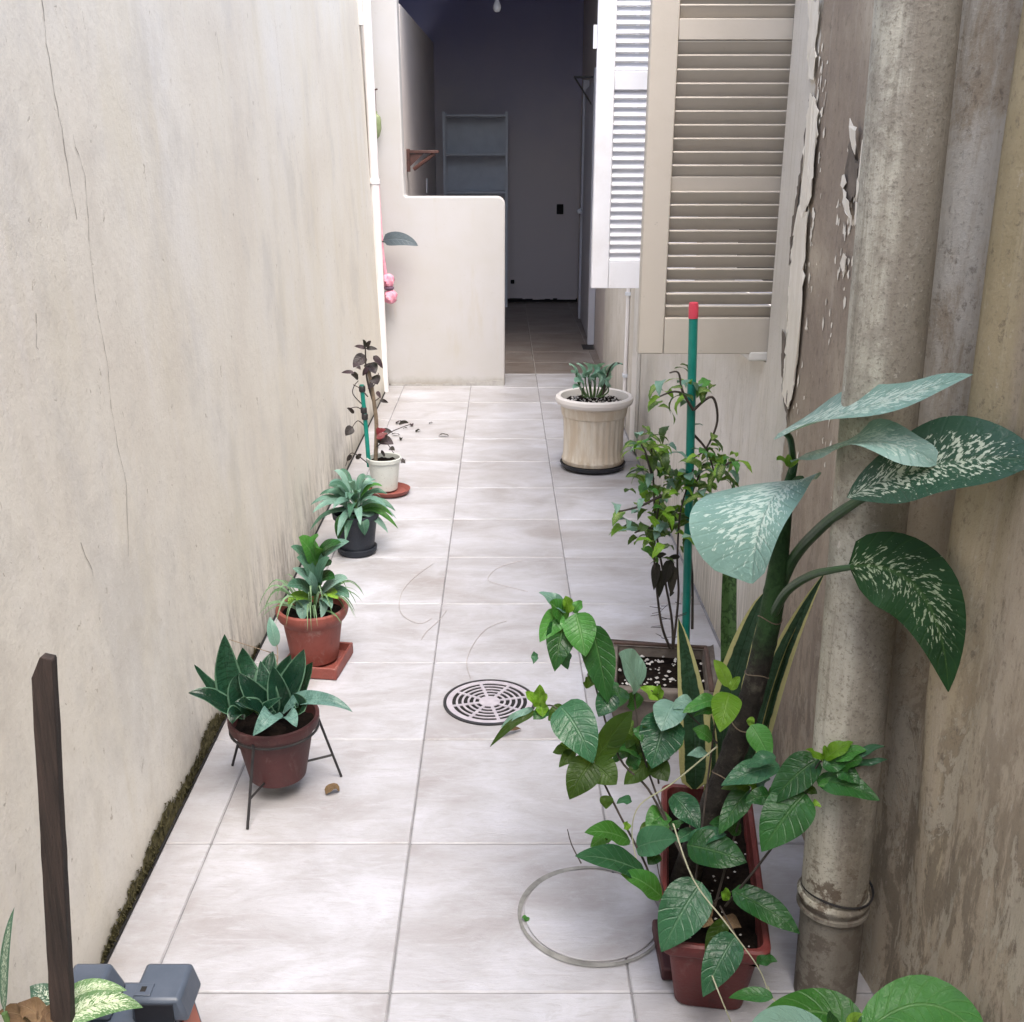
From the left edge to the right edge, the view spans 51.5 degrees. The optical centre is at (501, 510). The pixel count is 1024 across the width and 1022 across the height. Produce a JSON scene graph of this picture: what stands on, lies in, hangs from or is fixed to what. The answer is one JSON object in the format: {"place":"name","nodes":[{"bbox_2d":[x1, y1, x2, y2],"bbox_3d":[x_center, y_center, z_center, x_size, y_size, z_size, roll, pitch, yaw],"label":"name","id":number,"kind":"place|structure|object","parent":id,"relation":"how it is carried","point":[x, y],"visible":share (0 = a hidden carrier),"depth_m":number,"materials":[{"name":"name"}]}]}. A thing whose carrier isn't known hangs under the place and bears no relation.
{"place":"outdoors","nodes":[
{"label":"outdoors","id":0,"kind":"place"},
{"bbox_2d":[0,909,142,1021],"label":"speckled plant","id":1,"kind":"object","parent":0,"point":[95,998],"visible":0.93,"depth_m":1.39,"materials":[{"name":"green plant"}]},
{"bbox_2d":[107,374,873,1021],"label":"yard floor","id":2,"kind":"structure","parent":0,"point":[413,862],"depth_m":2.56,"materials":[{"name":"tile"}]},
{"bbox_2d":[73,964,201,1021],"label":"plastic case","id":3,"kind":"object","parent":2,"relation":"on","point":[163,992],"visible":0.66,"depth_m":1.59,"materials":[{"name":"grey plastic"}]},
{"bbox_2d":[0,0,384,1021],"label":"wall","id":4,"kind":"structure","parent":2,"relation":"on","point":[188,304],"depth_m":2.42,"materials":[{"name":"beige paint"}]},
{"bbox_2d":[100,643,259,963],"bbox_3d":[-0.763,0.711,2.402,0.008,0.085,2.012,0,19,0],"label":"moss","id":5,"kind":"object","parent":4,"relation":"on","point":[169,813],"visible":0.68,"depth_m":2.40,"materials":[{"name":"green plant"}]},
{"bbox_2d":[357,0,388,392],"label":"downpipe","id":6,"kind":"object","parent":4,"relation":"attached to","point":[364,14],"visible":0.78,"depth_m":6.50,"materials":[{"name":"white plastic"}]},
{"bbox_2d":[375,88,380,138],"bbox_3d":[-0.776,-2.455,6.556,0.060,0.293,0.072,0,19,0],"label":"hanging bottle","id":7,"kind":"object","parent":4,"relation":"hanging from","point":[378,120],"visible":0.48,"depth_m":6.54,"materials":[{"name":"yellow glass"}]},
{"bbox_2d":[379,185,396,303],"bbox_3d":[-0.731,-1.717,6.756,0.110,0.787,0.091,0,19,0],"label":"hanging strap","id":8,"kind":"object","parent":4,"relation":"hanging from","point":[390,294],"visible":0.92,"depth_m":6.82,"materials":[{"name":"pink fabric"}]},
{"bbox_2d":[382,232,417,245],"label":"rubber leaf","id":9,"kind":"object","parent":8,"relation":"attached to","point":[394,238],"visible":0.98,"depth_m":6.71,"materials":[{"name":"plant"}]},
{"bbox_2d":[229,718,341,829],"bbox_3d":[-0.545,0.602,2.548,0.292,0.191,0.276,0,19,0],"label":"plant stand","id":10,"kind":"object","parent":2,"relation":"on","point":[253,748],"visible":0.47,"depth_m":2.47,"materials":[{"name":"black metal"}]},
{"bbox_2d":[227,704,319,788],"bbox_3d":[-0.545,0.562,2.558,0.216,0.166,0.216,0,19,0],"label":"flower pot","id":11,"kind":"object","parent":10,"relation":"on","point":[280,768],"visible":0.69,"depth_m":2.50,"materials":[{"name":"brown plastic"}]},
{"bbox_2d":[189,617,351,735],"bbox_3d":[-0.620,0.380,2.546,0.310,0.225,0.544,-12,22,-31],"label":"snake plant","id":12,"kind":"object","parent":11,"relation":"in","point":[243,686],"visible":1,"depth_m":2.46,"materials":[{"name":"green plant"}]},
{"bbox_2d":[287,642,352,679],"bbox_3d":[-0.562,0.451,3.234,0.173,0.037,0.186,3,19,8],"label":"square saucer","id":13,"kind":"object","parent":2,"relation":"on","point":[333,669],"visible":0.47,"depth_m":3.19,"materials":[{"name":"ceramic"}]},
{"bbox_2d":[275,594,348,666],"bbox_3d":[-0.572,0.364,3.219,0.218,0.172,0.218,0,19,0],"label":"flower pot","id":14,"kind":"object","parent":13,"relation":"on","point":[319,644],"visible":0.72,"depth_m":3.16,"materials":[{"name":"ceramic"}]},
{"bbox_2d":[259,534,362,628],"bbox_3d":[-0.576,0.178,3.163,0.310,0.274,0.329,0,19,0],"label":"leafy plant","id":15,"kind":"object","parent":14,"relation":"in","point":[313,559],"visible":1,"depth_m":3.12,"materials":[{"name":"green plant"}]},
{"bbox_2d":[324,783,339,793],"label":"fallen leaf","id":16,"kind":"object","parent":2,"relation":"on","point":[329,788],"visible":1,"depth_m":2.58,"materials":[{"name":"brown plant"}]},
{"bbox_2d":[338,542,376,557],"bbox_3d":[-0.566,0.146,4.154,0.156,0.027,0.156,0,19,0],"label":"round saucer","id":17,"kind":"object","parent":2,"relation":"on","point":[361,554],"visible":0.45,"depth_m":4.09,"materials":[{"name":"black plastic"}]},
{"bbox_2d":[332,504,378,551],"bbox_3d":[-0.566,0.074,4.129,0.182,0.153,0.182,0,19,0],"label":"flower pot","id":18,"kind":"object","parent":17,"relation":"on","point":[358,540],"visible":0.63,"depth_m":4.08,"materials":[{"name":"black plastic"}]},
{"bbox_2d":[310,468,397,538],"bbox_3d":[-0.555,-0.041,4.096,0.316,0.249,0.331,14,23,36],"label":"leafy plant","id":19,"kind":"object","parent":18,"relation":"in","point":[346,489],"visible":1,"depth_m":4.07,"materials":[{"name":"green plant"}]},
{"bbox_2d":[369,482,409,497],"bbox_3d":[-0.516,-0.095,4.874,0.192,0.025,0.192,0,19,0],"label":"round saucer","id":20,"kind":"object","parent":2,"relation":"on","point":[402,489],"visible":0.58,"depth_m":4.83,"materials":[{"name":"ceramic"}]},
{"bbox_2d":[366,452,400,491],"bbox_3d":[-0.538,-0.175,4.858,0.158,0.153,0.158,0,19,0],"label":"flower pot","id":21,"kind":"object","parent":20,"relation":"on","point":[384,471],"visible":0.9,"depth_m":4.81,"materials":[{"name":"ceramic"}]},
{"bbox_2d":[359,384,370,466],"bbox_3d":[-0.616,-0.382,4.778,0.040,0.381,0.028,0,19,0],"label":"plant stake","id":22,"kind":"object","parent":21,"relation":"in","point":[363,409],"visible":1,"depth_m":4.76,"materials":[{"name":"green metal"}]},
{"bbox_2d":[342,340,409,465],"bbox_3d":[-0.547,-0.480,4.742,0.321,0.579,0.115,4,19,11],"label":"croton plant","id":23,"kind":"object","parent":21,"relation":"in","point":[381,436],"visible":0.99,"depth_m":4.74,"materials":[{"name":"brown plant"}]},
{"bbox_2d":[399,565,431,623],"bbox_3d":[-0.296,0.287,3.777,0.125,0.002,0.543,0,19,0],"label":"dry strand","id":24,"kind":"object","parent":2,"relation":"on","point":[399,602],"visible":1,"depth_m":3.65},
{"bbox_2d":[371,0,504,385],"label":"parapet wall","id":25,"kind":"structure","parent":2,"relation":"on","point":[445,317],"depth_m":6.91,"materials":[{"name":"white paint"}]},
{"bbox_2d":[466,621,504,677],"bbox_3d":[-0.066,0.429,3.355,0.058,0.002,0.422,5,19,14],"label":"dry strand","id":26,"kind":"object","parent":2,"relation":"on","point":[473,644],"visible":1,"depth_m":3.37},
{"bbox_2d":[443,679,534,725],"bbox_3d":[-0.035,0.542,3.019,0.264,0.005,0.264,0,19,0],"label":"floor drain","id":27,"kind":"object","parent":2,"relation":"on","point":[489,702],"visible":0.92,"depth_m":3.02,"materials":[{"name":"white metal"}]},
{"bbox_2d":[488,560,527,591],"bbox_3d":[0.021,0.238,3.922,0.145,0.002,0.305,0,19,0],"label":"dry strand","id":28,"kind":"object","parent":2,"relation":"on","point":[503,585],"visible":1,"depth_m":3.86},
{"bbox_2d":[525,870,657,961],"bbox_3d":[0.185,0.825,2.178,0.276,0.003,0.276,0,19,0],"label":"access cover","id":29,"kind":"object","parent":2,"relation":"on","point":[594,915],"visible":0.83,"depth_m":2.17,"materials":[{"name":"tile"}]},
{"bbox_2d":[522,915,529,920],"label":"fallen leaf","id":30,"kind":"object","parent":29,"relation":"on","point":[525,917],"visible":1,"depth_m":2.16,"materials":[{"name":"green plant"}]},
{"bbox_2d":[560,458,625,473],"bbox_3d":[0.452,-0.236,5.286,0.326,0.029,0.326,0,19,0],"label":"round saucer","id":31,"kind":"object","parent":2,"relation":"on","point":[591,471],"visible":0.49,"depth_m":5.16,"materials":[{"name":"black plastic"}]},
{"bbox_2d":[555,387,633,468],"bbox_3d":[0.452,-0.408,5.228,0.380,0.338,0.380,0,19,0],"label":"fluted pot","id":32,"kind":"object","parent":31,"relation":"on","point":[593,432],"visible":0.94,"depth_m":5.12,"materials":[{"name":"ceramic"}]},
{"bbox_2d":[569,362,622,397],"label":"leafy plant","id":33,"kind":"object","parent":32,"relation":"in","point":[604,379],"visible":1,"depth_m":5.12,"materials":[{"name":"green plant"}]},
{"bbox_2d":[652,919,671,979],"bbox_3d":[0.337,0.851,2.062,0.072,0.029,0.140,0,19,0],"label":"plant pot","id":34,"kind":"object","parent":2,"relation":"on","point":[664,963],"visible":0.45,"depth_m":2.02,"materials":[{"name":"brown plastic"}]},
{"bbox_2d":[611,639,717,734],"bbox_3d":[0.422,0.500,2.859,0.300,0.195,0.306,2,19,7],"label":"square planter","id":35,"kind":"object","parent":2,"relation":"on","point":[659,660],"visible":0.45,"depth_m":2.86,"materials":[{"name":"stone"}]},
{"bbox_2d":[609,363,752,648],"bbox_3d":[0.456,0.014,2.720,0.362,0.774,0.252,0,19,0],"label":"coleus bush","id":36,"kind":"object","parent":35,"relation":"in","point":[668,570],"visible":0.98,"depth_m":2.67,"materials":[{"name":"green plant"}]},
{"bbox_2d":[681,302,698,641],"bbox_3d":[0.474,-0.057,2.704,0.030,0.946,0.079,16,24,39],"label":"plant stake","id":37,"kind":"object","parent":35,"relation":"in","point":[690,420],"visible":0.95,"depth_m":2.65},
{"bbox_2d":[659,784,770,1009],"bbox_3d":[0.408,0.761,2.105,0.192,0.174,0.508,3,19,8],"label":"planter trough","id":38,"kind":"object","parent":2,"relation":"on","point":[687,955],"visible":0.31,"depth_m":1.94,"materials":[{"name":"plastic"}]},
{"bbox_2d":[490,591,887,1021],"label":"leafy shrub","id":39,"kind":"object","parent":38,"relation":"in","point":[687,905],"visible":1,"depth_m":1.91,"materials":[{"name":"green plant"}]},
{"bbox_2d":[677,575,823,789],"bbox_3d":[0.489,0.347,2.170,0.274,0.518,0.079,1,19,3],"label":"snake plant","id":40,"kind":"object","parent":38,"relation":"in","point":[736,659],"visible":0.63,"depth_m":2.16,"materials":[{"name":"green plant"}]},
{"bbox_2d":[669,373,1023,882],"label":"dieffenbachia","id":41,"kind":"object","parent":38,"relation":"in","point":[911,584],"visible":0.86,"depth_m":1.57,"materials":[{"name":"green plant"}]},
{"bbox_2d":[794,0,962,1003],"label":"drain pipe","id":42,"kind":"object","parent":2,"relation":"on","point":[912,67],"visible":0.95,"depth_m":1.57,"materials":[{"name":"grey metal"}]},
{"bbox_2d":[505,302,602,373],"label":"room floor","id":43,"kind":"structure","parent":0,"point":[545,337],"depth_m":8.98,"materials":[{"name":"tile"}]},
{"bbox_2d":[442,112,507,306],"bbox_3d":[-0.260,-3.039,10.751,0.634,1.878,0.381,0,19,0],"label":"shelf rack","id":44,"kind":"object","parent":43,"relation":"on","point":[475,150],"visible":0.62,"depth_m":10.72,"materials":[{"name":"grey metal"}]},
{"bbox_2d":[581,344,593,349],"bbox_3d":[0.698,-1.334,8.620,0.090,0.008,0.220,0,19,0],"label":"corner drain","id":45,"kind":"object","parent":43,"relation":"on","point":[587,347],"visible":1,"depth_m":8.58,"materials":[{"name":"black metal"}]},
{"bbox_2d":[729,975,982,1021],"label":"hosta plant","id":46,"kind":"object","parent":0,"point":[917,998],"visible":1,"depth_m":1.53,"materials":[{"name":"green plant"}]},
{"label":"ground","id":47,"kind":"structure","parent":0,"visible":0},
{"bbox_2d":[399,0,604,366],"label":"back room","id":48,"kind":"object","parent":47,"relation":"on","point":[529,66],"visible":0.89,"depth_m":10.55,"materials":[{"name":"paint"}]},
{"bbox_2d":[406,149,438,171],"bbox_3d":[-0.527,-2.338,7.074,0.214,0.145,0.040,0,19,0],"label":"shelf bracket","id":49,"kind":"object","parent":48,"relation":"attached to","point":[412,156],"visible":1,"depth_m":7.06,"materials":[{"name":"red wood"}]},
{"bbox_2d":[493,0,500,11],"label":"light bulb","id":50,"kind":"object","parent":48,"relation":"hanging from","point":[497,6],"visible":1,"depth_m":7.80,"materials":[{"name":"white glass"}]},
{"bbox_2d":[577,67,595,344],"bbox_3d":[0.727,-2.599,9.070,0.103,2.100,1.530,0,19,0],"label":"door","id":51,"kind":"structure","parent":48,"relation":"in","point":[586,294],"depth_m":9.09,"materials":[{"name":"paint"}]},
{"bbox_2d":[603,0,1023,1021],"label":"wall","id":52,"kind":"structure","parent":47,"relation":"on","point":[947,878],"depth_m":1.69,"materials":[{"name":"paint"}]},
{"bbox_2d":[622,6,649,451],"bbox_3d":[0.686,-1.669,5.334,0.025,2.680,0.575,0,19,0],"label":"wall conduit","id":53,"kind":"object","parent":52,"relation":"attached to","point":[635,382],"depth_m":5.48,"materials":[{"name":"white plastic"}]},
{"bbox_2d":[590,0,700,287],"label":"window shutter","id":54,"kind":"object","parent":52,"relation":"attached to","point":[621,95],"depth_m":4.02,"materials":[{"name":"white paint"}]},
{"bbox_2d":[636,0,794,353],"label":"window shutter","id":55,"kind":"object","parent":52,"relation":"attached to","point":[718,80],"depth_m":2.67,"materials":[{"name":"beige paint"}]},
{"bbox_2d":[735,164,781,304],"bbox_3d":[0.938,-1.390,3.283,0.045,1.529,1.510,0,19,0],"label":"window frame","id":56,"kind":"structure","parent":52,"relation":"in","point":[743,164],"depth_m":3.81,"materials":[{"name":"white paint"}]},
{"bbox_3d":[0.585,0.578,2.748,0.138,0.112,0.138,0,19,0],"label":"flower pot","id":57,"kind":"object","parent":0,"visible":0},
{"bbox_2d":[721,480,736,661],"bbox_3d":[0.581,0.218,2.640,0.075,0.603,0.039,7,20,19],"label":"snake plant","id":58,"kind":"object","parent":57,"relation":"in","point":[729,610],"visible":0.2,"depth_m":2.66,"materials":[{"name":"green plant"}]},
{"bbox_3d":[-0.600,0.936,1.465,0.210,0.252,0.210,0,19,0],"label":"flower pot","id":59,"kind":"object","parent":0,"visible":0},
{"bbox_2d":[31,653,74,1021],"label":"wooden stake","id":60,"kind":"object","parent":59,"relation":"in","point":[48,749],"visible":1,"depth_m":1.28,"materials":[{"name":"brown wood"}]}
]}

